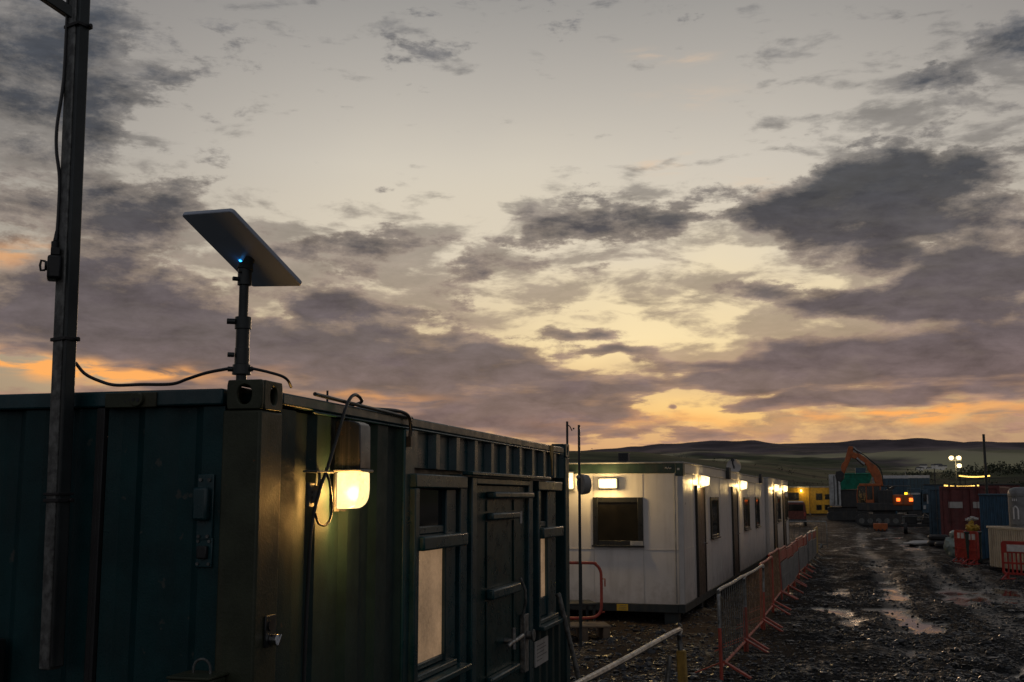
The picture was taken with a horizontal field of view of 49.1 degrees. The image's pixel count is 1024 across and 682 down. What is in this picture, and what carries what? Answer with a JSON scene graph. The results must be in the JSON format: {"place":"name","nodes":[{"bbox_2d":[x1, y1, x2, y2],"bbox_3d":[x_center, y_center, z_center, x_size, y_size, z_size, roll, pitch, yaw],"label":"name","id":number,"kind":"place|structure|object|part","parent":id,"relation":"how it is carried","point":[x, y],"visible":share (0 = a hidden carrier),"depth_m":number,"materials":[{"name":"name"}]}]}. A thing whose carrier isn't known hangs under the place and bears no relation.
{"place":"outdoors","nodes":[
{"label":"outdoors","id":0,"kind":"place"},
{"bbox_2d":[0,0,1023,450],"label":"sky","id":1,"kind":"structure","parent":0,"point":[629,223],"materials":[{"name":"grey"}]},
{"bbox_2d":[563,438,1023,505],"bbox_3d":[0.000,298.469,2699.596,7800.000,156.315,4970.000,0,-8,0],"label":"hills","id":2,"kind":"structure","parent":0,"point":[806,462],"depth_m":1911.31,"materials":[{"name":"green plant"}]},
{"bbox_2d":[938,465,944,469],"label":"house","id":3,"kind":"structure","parent":2,"relation":"on","point":[941,467],"depth_m":1332.18,"materials":[{"name":"stone"}]},
{"bbox_2d":[570,506,1023,681],"bbox_3d":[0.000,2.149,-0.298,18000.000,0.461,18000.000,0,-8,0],"label":"ground","id":4,"kind":"structure","parent":0,"point":[851,542],"depth_m":20.30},
{"bbox_2d":[0,379,569,681],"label":"shipping container","id":5,"kind":"object","parent":4,"relation":"on","point":[441,554],"visible":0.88,"depth_m":5.16,"materials":[{"name":"green metal"}]},
{"bbox_2d":[0,409,96,681],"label":"end door","id":6,"kind":"structure","parent":5,"relation":"in","point":[24,435],"depth_m":5.10,"materials":[{"name":"green paint"}]},
{"bbox_2d":[39,0,92,669],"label":"steel pole","id":7,"kind":"object","parent":5,"relation":"attached to","point":[62,266],"visible":1,"depth_m":5.05,"materials":[{"name":"grey metal"}]},
{"bbox_2d":[76,362,227,386],"bbox_3d":[-1.614,0.147,5.049,0.731,0.113,0.072,-1,-8,6],"label":"antenna cable","id":8,"kind":"object","parent":7,"relation":"attached to","point":[81,370],"visible":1,"depth_m":5.05,"materials":[{"name":"black rubber"}]},
{"bbox_2d":[96,406,225,681],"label":"end door","id":9,"kind":"structure","parent":5,"relation":"in","point":[158,609],"depth_m":4.96,"materials":[{"name":"green paint"}]},
{"bbox_2d":[182,208,301,379],"bbox_3d":[-1.214,-0.192,5.024,0.341,0.748,0.468,-5,-9,32],"label":"satellite antenna","id":10,"kind":"object","parent":5,"relation":"on","point":[239,245],"visible":0.98,"depth_m":5.00,"materials":[{"name":"grey paint"}]},
{"bbox_2d":[251,367,291,387],"bbox_3d":[-1.067,0.162,5.008,0.194,0.087,0.058,5,-9,-30],"label":"mast cable","id":11,"kind":"object","parent":5,"relation":"attached to","point":[275,374],"visible":1,"depth_m":4.99,"materials":[{"name":"black rubber"}]},
{"bbox_2d":[303,470,333,506],"bbox_3d":[-0.925,0.706,5.349,0.075,0.172,0.200,-2,-8,15],"label":"cable hook","id":12,"kind":"object","parent":5,"relation":"attached to","point":[311,490],"visible":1,"depth_m":5.31,"materials":[{"name":"metal"}]},
{"bbox_2d":[314,473,332,526],"bbox_3d":[-0.893,0.754,5.330,0.018,0.256,0.174,-3,-8,18],"label":"cable loop","id":13,"kind":"object","parent":12,"relation":"hanging from","point":[331,510],"visible":1,"depth_m":5.38,"materials":[{"name":"black rubber"}]},
{"bbox_2d":[302,393,362,681],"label":"hanging cable","id":14,"kind":"object","parent":5,"relation":"hanging from","point":[349,399],"visible":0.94,"depth_m":5.22,"materials":[{"name":"black rubber"}]},
{"bbox_2d":[333,420,372,511],"bbox_3d":[-0.802,0.632,5.666,0.154,0.455,0.164,-2,-8,15],"label":"wall lamp","id":15,"kind":"object","parent":5,"relation":"attached to","point":[351,481],"visible":0.91,"depth_m":5.61,"materials":[{"name":"metal"}]},
{"bbox_2d":[358,407,412,446],"bbox_3d":[-0.717,0.485,6.375,0.050,0.210,0.591,-4,-9,26],"label":"roof cable","id":16,"kind":"object","parent":5,"relation":"attached to","point":[409,440],"visible":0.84,"depth_m":6.59,"materials":[{"name":"black rubber"}]},
{"bbox_2d":[408,473,471,681],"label":"window","id":17,"kind":"structure","parent":5,"relation":"in","point":[434,538],"depth_m":7.09,"materials":[{"name":"green paint"}]},
{"bbox_2d":[476,485,535,681],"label":"door","id":18,"kind":"structure","parent":5,"relation":"in","point":[503,635],"depth_m":8.56,"materials":[{"name":"paint"}]},
{"bbox_2d":[533,481,566,630],"bbox_3d":[0.314,1.898,10.043,0.165,1.270,0.940,-2,-8,15],"label":"window","id":19,"kind":"structure","parent":5,"relation":"in","point":[545,530],"depth_m":10.05,"materials":[{"name":"green paint"}]},
{"bbox_2d":[555,592,580,679],"bbox_3d":[0.572,2.939,10.220,0.392,1.278,0.056,4,-9,-25],"label":"leaning tube","id":20,"kind":"object","parent":4,"relation":"on","point":[568,634],"visible":1,"depth_m":10.21,"materials":[{"name":"metal"}]},
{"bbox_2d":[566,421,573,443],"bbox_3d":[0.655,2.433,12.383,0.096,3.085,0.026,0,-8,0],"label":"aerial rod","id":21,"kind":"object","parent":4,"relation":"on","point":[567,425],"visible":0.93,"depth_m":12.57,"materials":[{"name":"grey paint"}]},
{"bbox_2d":[576,425,591,646],"bbox_3d":[0.991,2.821,15.818,0.199,3.260,0.296,3,-8,-20],"label":"thin pole","id":22,"kind":"object","parent":4,"relation":"on","point":[584,484],"visible":0.98,"depth_m":15.80,"materials":[{"name":"black metal"}]},
{"bbox_2d":[570,600,597,629],"bbox_3d":[0.772,4.516,18.324,1.150,0.490,0.650,1,-8,-8],"label":"metal step","id":23,"kind":"object","parent":4,"relation":"on","point":[587,603],"visible":0.38,"depth_m":18.13,"materials":[{"name":"grey metal"}]},
{"bbox_2d":[569,561,605,621],"bbox_3d":[0.822,4.077,17.823,1.372,1.124,0.048,1,-8,-8],"label":"handrail","id":24,"kind":"object","parent":4,"relation":"on","point":[601,591],"visible":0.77,"depth_m":17.90,"materials":[{"name":"metal"}]},
{"bbox_2d":[570,622,610,641],"bbox_3d":[1.031,4.447,17.039,0.870,0.275,0.610,1,-8,-5],"label":"wooden step","id":25,"kind":"object","parent":4,"relation":"on","point":[603,630],"visible":0.43,"depth_m":16.86,"materials":[{"name":"brown wood"}]},
{"bbox_2d":[574,627,687,681],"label":"crowd barrier","id":26,"kind":"object","parent":4,"relation":"on","point":[682,673],"visible":1,"depth_m":8.46,"materials":[{"name":"metal"}]},
{"bbox_2d":[569,462,740,623],"bbox_3d":[2.857,4.128,23.731,3.098,2.845,8.968,-2,-8,17],"label":"site cabin","id":27,"kind":"object","parent":4,"relation":"on","point":[662,537],"visible":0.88,"depth_m":19.51,"materials":[{"name":"white metal"}]},
{"bbox_2d":[569,471,573,490],"bbox_3d":[1.035,2.471,19.775,0.100,0.340,0.130,-2,-8,17],"label":"wall lamp","id":28,"kind":"object","parent":27,"relation":"attached to","point":[571,480],"visible":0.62,"depth_m":19.73,"materials":[{"name":"white plastic"}]},
{"bbox_2d":[599,478,617,488],"bbox_3d":[1.674,2.489,19.571,0.340,0.200,0.129,-2,-8,17],"label":"wall lamp","id":29,"kind":"object","parent":27,"relation":"attached to","point":[608,483],"visible":1,"depth_m":19.53,"materials":[{"name":"white plastic"}]},
{"bbox_2d":[592,497,643,546],"bbox_3d":[1.843,3.151,19.490,0.925,0.855,0.090,-2,-8,17],"label":"window","id":30,"kind":"structure","parent":27,"relation":"in","point":[617,521],"depth_m":19.49,"materials":[{"name":"black glass"}]},
{"bbox_2d":[618,453,629,461],"bbox_3d":[1.998,2.084,19.963,0.180,0.170,0.240,-2,-8,17],"label":"roof vent","id":31,"kind":"object","parent":27,"relation":"on","point":[623,457],"visible":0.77,"depth_m":19.88,"materials":[{"name":"metal"}]},
{"bbox_2d":[695,485,707,596],"bbox_3d":[3.571,3.732,21.035,0.106,2.020,1.100,-2,-8,17],"label":"door","id":32,"kind":"structure","parent":27,"relation":"in","point":[700,501],"depth_m":20.98,"materials":[{"name":"brown paint"}]},
{"bbox_2d":[698,474,709,487],"bbox_3d":[3.658,2.665,21.314,0.139,0.240,0.620,-2,-8,17],"label":"wall lamp","id":33,"kind":"object","parent":27,"relation":"attached to","point":[703,480],"visible":0.98,"depth_m":21.05,"materials":[{"name":"white plastic"}]},
{"bbox_2d":[710,497,720,539],"bbox_3d":[4.177,3.642,23.078,0.090,0.850,1.240,-2,-8,17],"label":"window","id":34,"kind":"structure","parent":27,"relation":"in","point":[714,501],"depth_m":23.05,"materials":[{"name":"black glass"}]},
{"bbox_2d":[726,467,730,478],"bbox_3d":[4.892,2.989,25.323,0.080,0.260,0.320,-2,-8,17],"label":"junction box","id":35,"kind":"object","parent":27,"relation":"attached to","point":[728,472],"visible":1,"depth_m":25.18,"materials":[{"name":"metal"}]},
{"bbox_2d":[731,487,739,575],"bbox_3d":[5.313,4.486,26.542,0.106,2.040,1.050,-2,-8,17],"label":"door","id":36,"kind":"structure","parent":27,"relation":"in","point":[734,490],"depth_m":26.49,"materials":[{"name":"brown paint"}]},
{"bbox_2d":[694,575,769,680],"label":"crowd barrier","id":37,"kind":"object","parent":4,"relation":"on","point":[722,663],"visible":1,"depth_m":14.06,"materials":[{"name":"metal"}]},
{"bbox_2d":[717,564,782,651],"bbox_3d":[3.622,3.975,16.921,0.752,1.052,2.768,-2,-8,18],"label":"crowd barrier","id":38,"kind":"object","parent":4,"relation":"on","point":[760,568],"visible":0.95,"depth_m":17.02,"materials":[{"name":"metal"}]},
{"bbox_2d":[736,473,766,583],"bbox_3d":[5.303,5.221,31.511,3.068,2.820,7.510,-2,-8,17],"label":"site cabin","id":39,"kind":"object","parent":4,"relation":"on","point":[752,522],"visible":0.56,"depth_m":30.63,"materials":[{"name":"white metal"}]},
{"bbox_2d":[726,458,740,471],"bbox_3d":[5.526,3.113,27.909,0.360,0.374,0.540,-2,-8,17],"label":"roof dish","id":40,"kind":"object","parent":39,"relation":"on","point":[733,464],"visible":0.91,"depth_m":27.92,"materials":[{"name":"metal"}]},
{"bbox_2d":[739,480,746,489],"bbox_3d":[5.796,3.612,28.071,0.139,0.260,0.660,-2,-8,17],"label":"wall lamp","id":41,"kind":"object","parent":39,"relation":"attached to","point":[742,485],"visible":1,"depth_m":27.79,"materials":[{"name":"white plastic"}]},
{"bbox_2d":[743,497,751,530],"bbox_3d":[6.133,4.514,29.257,0.090,0.860,1.360,-2,-8,17],"label":"window","id":42,"kind":"structure","parent":39,"relation":"in","point":[746,500],"depth_m":29.23,"materials":[{"name":"black glass"}]},
{"bbox_2d":[755,497,760,527],"bbox_3d":[7.041,4.913,32.131,0.090,0.860,1.140,-2,-8,17],"label":"window","id":43,"kind":"structure","parent":39,"relation":"in","point":[757,500],"depth_m":32.10,"materials":[{"name":"black glass"}]},
{"bbox_2d":[759,474,762,482],"bbox_3d":[7.344,4.064,33.073,0.080,0.260,0.320,-2,-8,17],"label":"junction box","id":44,"kind":"object","parent":39,"relation":"attached to","point":[760,479],"visible":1,"depth_m":32.92,"materials":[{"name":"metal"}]},
{"bbox_2d":[739,556,790,628],"bbox_3d":[4.384,4.321,19.453,0.752,1.052,2.598,-2,-8,17],"label":"crowd barrier","id":45,"kind":"object","parent":4,"relation":"on","point":[769,578],"visible":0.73,"depth_m":19.68,"materials":[{"name":"red metal"}]},
{"bbox_2d":[750,548,796,610],"bbox_3d":[5.122,4.641,21.956,0.752,1.052,2.692,-5,-9,16],"label":"crowd barrier","id":46,"kind":"object","parent":4,"relation":"on","point":[778,570],"visible":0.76,"depth_m":22.32,"materials":[{"name":"red metal"}]},
{"bbox_2d":[763,477,789,560],"bbox_3d":[7.900,6.296,39.338,3.098,2.840,9.280,-2,-8,17],"label":"site cabin","id":47,"kind":"object","parent":4,"relation":"on","point":[777,519],"visible":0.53,"depth_m":37.22,"materials":[{"name":"white metal"}]},
{"bbox_2d":[772,489,777,549],"bbox_3d":[8.693,5.902,36.898,0.106,2.020,1.100,-2,-8,17],"label":"door","id":48,"kind":"structure","parent":47,"relation":"in","point":[774,493],"depth_m":36.84,"materials":[{"name":"brown paint"}]},
{"bbox_2d":[773,483,778,491],"bbox_3d":[8.748,4.861,37.068,0.139,0.280,0.800,-2,-8,17],"label":"wall lamp","id":49,"kind":"object","parent":47,"relation":"attached to","point":[776,487],"visible":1,"depth_m":36.73,"materials":[{"name":"white plastic"}]},
{"bbox_2d":[777,496,781,521],"bbox_3d":[9.240,5.816,38.748,0.090,0.870,1.440,-2,-8,17],"label":"window","id":50,"kind":"structure","parent":47,"relation":"in","point":[778,497],"depth_m":38.76,"materials":[{"name":"black glass"}]},
{"bbox_2d":[782,490,786,544],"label":"door","id":51,"kind":"structure","parent":47,"relation":"in","point":[783,494],"depth_m":40.89,"materials":[{"name":"brown paint"}]},
{"bbox_2d":[782,485,787,492],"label":"wall lamp","id":52,"kind":"object","parent":47,"relation":"attached to","point":[784,488],"visible":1,"depth_m":40.66,"materials":[{"name":"white plastic"}]},
{"bbox_2d":[785,496,788,519],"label":"window","id":53,"kind":"structure","parent":47,"relation":"in","point":[786,497],"depth_m":42.35,"materials":[{"name":"glass"}]},
{"bbox_2d":[777,545,802,599],"bbox_3d":[5.833,4.993,24.254,0.752,1.052,2.202,-5,-9,17],"label":"crowd barrier","id":54,"kind":"object","parent":4,"relation":"on","point":[784,572],"visible":0.87,"depth_m":24.21,"materials":[{"name":"metal"}]},
{"bbox_2d":[778,544,806,593],"bbox_3d":[6.487,5.334,26.318,0.752,1.052,2.212,-5,-9,17],"label":"crowd barrier","id":55,"kind":"object","parent":4,"relation":"on","point":[791,566],"visible":0.77,"depth_m":26.39,"materials":[{"name":"metal"}]},
{"bbox_2d":[788,501,806,525],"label":"parked van","id":56,"kind":"object","parent":4,"relation":"on","point":[796,510],"visible":0.46,"depth_m":81.04,"materials":[{"name":"red paint"}]},
{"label":"rear window","id":57,"kind":"part","parent":56,"relation":"part of","materials":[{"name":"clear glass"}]},
{"bbox_2d":[788,486,809,514],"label":"yellow cabin","id":58,"kind":"object","parent":4,"relation":"on","point":[798,493],"visible":0.53,"depth_m":128.68,"materials":[{"name":"metal"}]},
{"bbox_2d":[788,492,798,499],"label":"window","id":59,"kind":"structure","parent":58,"relation":"in","point":[791,495],"depth_m":128.81,"materials":[{"name":"black glass"}]},
{"bbox_2d":[791,540,807,586],"bbox_3d":[7.155,5.624,28.502,0.752,1.052,2.426,-3,-8,17],"label":"crowd barrier","id":60,"kind":"object","parent":4,"relation":"on","point":[795,555],"visible":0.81,"depth_m":28.54,"materials":[{"name":"metal"}]},
{"bbox_2d":[796,536,813,578],"bbox_3d":[7.891,5.913,30.796,0.752,1.052,2.458,-5,-9,17],"label":"crowd barrier","id":61,"kind":"object","parent":4,"relation":"on","point":[801,553],"visible":0.84,"depth_m":30.61,"materials":[{"name":"metal"}]},
{"bbox_2d":[592,451,1023,486],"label":"scrub","id":62,"kind":"object","parent":4,"relation":"on","point":[1006,470],"visible":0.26,"depth_m":617.10,"materials":[{"name":"green plant"}]},
{"bbox_2d":[789,521,827,548],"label":"crowd barrier","id":63,"kind":"object","parent":4,"relation":"on","point":[821,544],"visible":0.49,"depth_m":46.32,"materials":[{"name":"metal"}]},
{"bbox_2d":[803,535,815,572],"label":"crowd barrier","id":64,"kind":"object","parent":4,"relation":"on","point":[805,547],"visible":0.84,"depth_m":33.13,"materials":[{"name":"metal"}]},
{"bbox_2d":[806,531,821,567],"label":"crowd barrier","id":65,"kind":"object","parent":4,"relation":"on","point":[809,548],"visible":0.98,"depth_m":34.88,"materials":[{"name":"metal"}]},
{"bbox_2d":[811,529,822,563],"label":"crowd barrier","id":66,"kind":"object","parent":4,"relation":"on","point":[814,545],"visible":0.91,"depth_m":37.52,"materials":[{"name":"metal"}]},
{"bbox_2d":[814,527,824,558],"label":"crowd barrier","id":67,"kind":"object","parent":4,"relation":"on","point":[816,528],"visible":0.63,"depth_m":40.76,"materials":[{"name":"yellow"}]},
{"bbox_2d":[809,486,831,514],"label":"yellow cabin","id":68,"kind":"object","parent":4,"relation":"on","point":[819,497],"visible":0.74,"depth_m":128.72,"materials":[{"name":"metal"}]},
{"bbox_2d":[816,493,821,499],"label":"window","id":69,"kind":"structure","parent":68,"relation":"in","point":[818,495],"depth_m":128.75,"materials":[{"name":"black glass"}]},
{"bbox_2d":[816,505,821,509],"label":"window","id":70,"kind":"structure","parent":68,"relation":"in","point":[818,507],"depth_m":128.59,"materials":[{"name":"black glass"}]},
{"bbox_2d":[827,468,894,520],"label":"tracked hopper","id":71,"kind":"object","parent":4,"relation":"on","point":[843,498],"visible":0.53,"depth_m":100.51,"materials":[{"name":"green paint"}]},
{"bbox_2d":[835,446,912,525],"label":"excavator","id":72,"kind":"object","parent":4,"relation":"on","point":[884,505],"visible":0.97,"depth_m":83.27,"materials":[{"name":"orange paint"}]},
{"bbox_2d":[883,475,908,513],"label":"box lorry","id":73,"kind":"object","parent":4,"relation":"on","point":[900,482],"visible":0.43,"depth_m":116.94,"materials":[{"name":"blue paint"}]},
{"bbox_2d":[901,513,929,533],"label":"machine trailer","id":74,"kind":"object","parent":4,"relation":"on","point":[910,520],"visible":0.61,"depth_m":64.83,"materials":[{"name":"metal"}]},
{"bbox_2d":[903,540,928,544],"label":"pale sheet","id":75,"kind":"object","parent":4,"relation":"on","point":[918,542],"visible":0.52,"depth_m":50.91,"materials":[{"name":"white plastic"}]},
{"bbox_2d":[904,488,928,515],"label":"parked lorry","id":76,"kind":"object","parent":4,"relation":"on","point":[920,502],"visible":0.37,"depth_m":94.32,"materials":[{"name":"blue paint"}]},
{"bbox_2d":[908,475,929,488],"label":"box lorry","id":77,"kind":"object","parent":4,"relation":"on","point":[916,481],"visible":0.3,"depth_m":126.98,"materials":[{"name":"blue paint"}]},
{"bbox_2d":[928,488,941,534],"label":"shipping container","id":78,"kind":"object","parent":4,"relation":"on","point":[934,510],"visible":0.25,"depth_m":57.77,"materials":[{"name":"blue metal"}]},
{"bbox_2d":[930,490,941,533],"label":"door","id":79,"kind":"structure","parent":78,"relation":"in","point":[935,497],"depth_m":57.75,"materials":[{"name":"blue paint"}]},
{"bbox_2d":[927,540,944,545],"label":"tyre","id":80,"kind":"object","parent":4,"relation":"on","point":[930,542],"visible":0.48,"depth_m":49.11,"materials":[{"name":"black rubber"}]},
{"bbox_2d":[928,534,948,539],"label":"tyre","id":81,"kind":"object","parent":80,"relation":"on","point":[936,537],"visible":0.93,"depth_m":49.04,"materials":[{"name":"black rubber"}]},
{"bbox_2d":[923,484,952,488],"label":"store box","id":82,"kind":"object","parent":4,"relation":"on","point":[926,486],"visible":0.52,"depth_m":107.27,"materials":[{"name":"blue paint"}]},
{"bbox_2d":[934,541,944,547],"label":"tyre","id":83,"kind":"object","parent":4,"relation":"on","point":[939,544],"visible":0.33,"depth_m":47.56,"materials":[{"name":"black rubber"}]},
{"bbox_2d":[943,530,955,557],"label":"rubbish bag","id":84,"kind":"object","parent":4,"relation":"on","point":[949,547],"visible":0.55,"depth_m":40.26,"materials":[{"name":"plastic"}]},
{"bbox_2d":[948,456,961,484],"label":"floodlight mast","id":85,"kind":"object","parent":4,"relation":"on","point":[957,458],"visible":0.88,"depth_m":119.21,"materials":[{"name":"metal"}]},
{"bbox_2d":[952,530,966,562],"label":"plastic barrier","id":86,"kind":"object","parent":4,"relation":"on","point":[959,540],"visible":0.7,"depth_m":37.06,"materials":[{"name":"red plastic"}]},
{"bbox_2d":[944,482,978,485],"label":"festoon lights","id":87,"kind":"object","parent":4,"relation":"on","point":[977,484],"visible":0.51,"depth_m":73.38,"materials":[{"name":"glass"}]},
{"bbox_2d":[960,531,979,564],"bbox_3d":[14.672,6.597,35.730,0.620,1.048,0.620,2,-8,-16],"label":"plastic barrier","id":88,"kind":"object","parent":4,"relation":"on","point":[974,552],"visible":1,"depth_m":35.65,"materials":[{"name":"red plastic"}]},
{"bbox_2d":[964,531,981,562],"bbox_3d":[14.857,6.650,36.032,0.540,1.029,0.630,-3,-9,22],"label":"wheelie bin","id":89,"kind":"object","parent":4,"relation":"on","point":[968,541],"visible":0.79,"depth_m":35.86,"materials":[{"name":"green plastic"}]},
{"bbox_2d":[965,520,979,530],"bbox_3d":[14.850,5.964,36.113,0.449,0.392,0.323,-3,-9,22],"label":"yellow sack","id":90,"kind":"object","parent":89,"relation":"on","point":[970,526],"visible":0.99,"depth_m":36.04,"materials":[{"name":"yellow plastic"}]},
{"bbox_2d":[965,516,978,520],"bbox_3d":[14.863,5.749,36.199,0.438,0.176,0.268,-3,-9,22],"label":"crumpled sheet","id":91,"kind":"object","parent":90,"relation":"on","point":[973,518],"visible":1,"depth_m":36.14,"materials":[{"name":"white plastic"}]},
{"bbox_2d":[959,473,989,484],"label":"festoon lights","id":92,"kind":"object","parent":4,"relation":"on","point":[988,475],"visible":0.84,"depth_m":79.39,"materials":[{"name":"glass"}]},
{"bbox_2d":[939,486,1009,535],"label":"shipping container","id":93,"kind":"object","parent":4,"relation":"on","point":[959,505],"visible":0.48,"depth_m":51.70,"materials":[{"name":"metal"}]},
{"bbox_2d":[942,488,969,535],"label":"door","id":94,"kind":"structure","parent":93,"relation":"in","point":[956,502],"depth_m":51.75,"materials":[{"name":"red paint"}]},
{"bbox_2d":[970,488,996,530],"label":"door","id":95,"kind":"structure","parent":93,"relation":"in","point":[974,498],"depth_m":51.35,"materials":[{"name":"red paint"}]},
{"bbox_2d":[982,434,987,493],"bbox_3d":[16.597,5.469,39.120,0.193,4.420,0.193,0,-8,0],"label":"tall post","id":96,"kind":"object","parent":4,"relation":"on","point":[985,465],"visible":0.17,"depth_m":39.24,"materials":[{"name":"grey metal"}]},
{"bbox_2d":[978,494,1009,558],"bbox_3d":[16.239,6.293,37.491,1.060,2.340,1.060,-3,-9,23],"label":"portable toilet","id":97,"kind":"object","parent":4,"relation":"on","point":[994,509],"visible":0.45,"depth_m":37.15,"materials":[{"name":"blue paint"}]},
{"bbox_2d":[972,484,1019,487],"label":"store box","id":98,"kind":"object","parent":4,"relation":"on","point":[1011,485],"visible":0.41,"depth_m":77.16,"materials":[{"name":"red paint"}]},
{"bbox_2d":[986,526,1023,570],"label":"steel tank","id":99,"kind":"object","parent":4,"relation":"on","point":[997,535],"visible":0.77,"depth_m":32.41,"materials":[{"name":"beige metal"}]},
{"bbox_2d":[1001,541,1023,579],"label":"plastic barrier","id":100,"kind":"object","parent":4,"relation":"on","point":[1011,547],"visible":0.98,"depth_m":29.08,"materials":[{"name":"red plastic"}]},
{"bbox_3d":[14.996,6.054,32.405,1.260,1.215,0.780,-4,-9,24],"label":"steel chest","id":101,"kind":"object","parent":4,"relation":"on","visible":0},
{"bbox_2d":[1007,487,1023,527],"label":"grey tank","id":102,"kind":"object","parent":101,"relation":"on","point":[1015,496],"visible":0.94,"depth_m":32.42,"materials":[{"name":"plastic"}]},
{"bbox_2d":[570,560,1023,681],"bbox_3d":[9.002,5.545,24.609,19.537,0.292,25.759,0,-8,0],"label":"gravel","id":103,"kind":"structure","parent":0,"point":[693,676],"depth_m":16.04,"materials":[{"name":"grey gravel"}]},
{"bbox_2d":[873,521,887,530],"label":"digger bucket","id":104,"kind":"object","parent":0,"point":[882,526],"visible":0.96,"depth_m":70.78,"materials":[{"name":"orange paint"}]},
{"bbox_2d":[881,485,897,513],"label":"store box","id":105,"kind":"object","parent":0,"point":[893,490],"visible":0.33,"depth_m":110.78,"materials":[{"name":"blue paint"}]}
]}

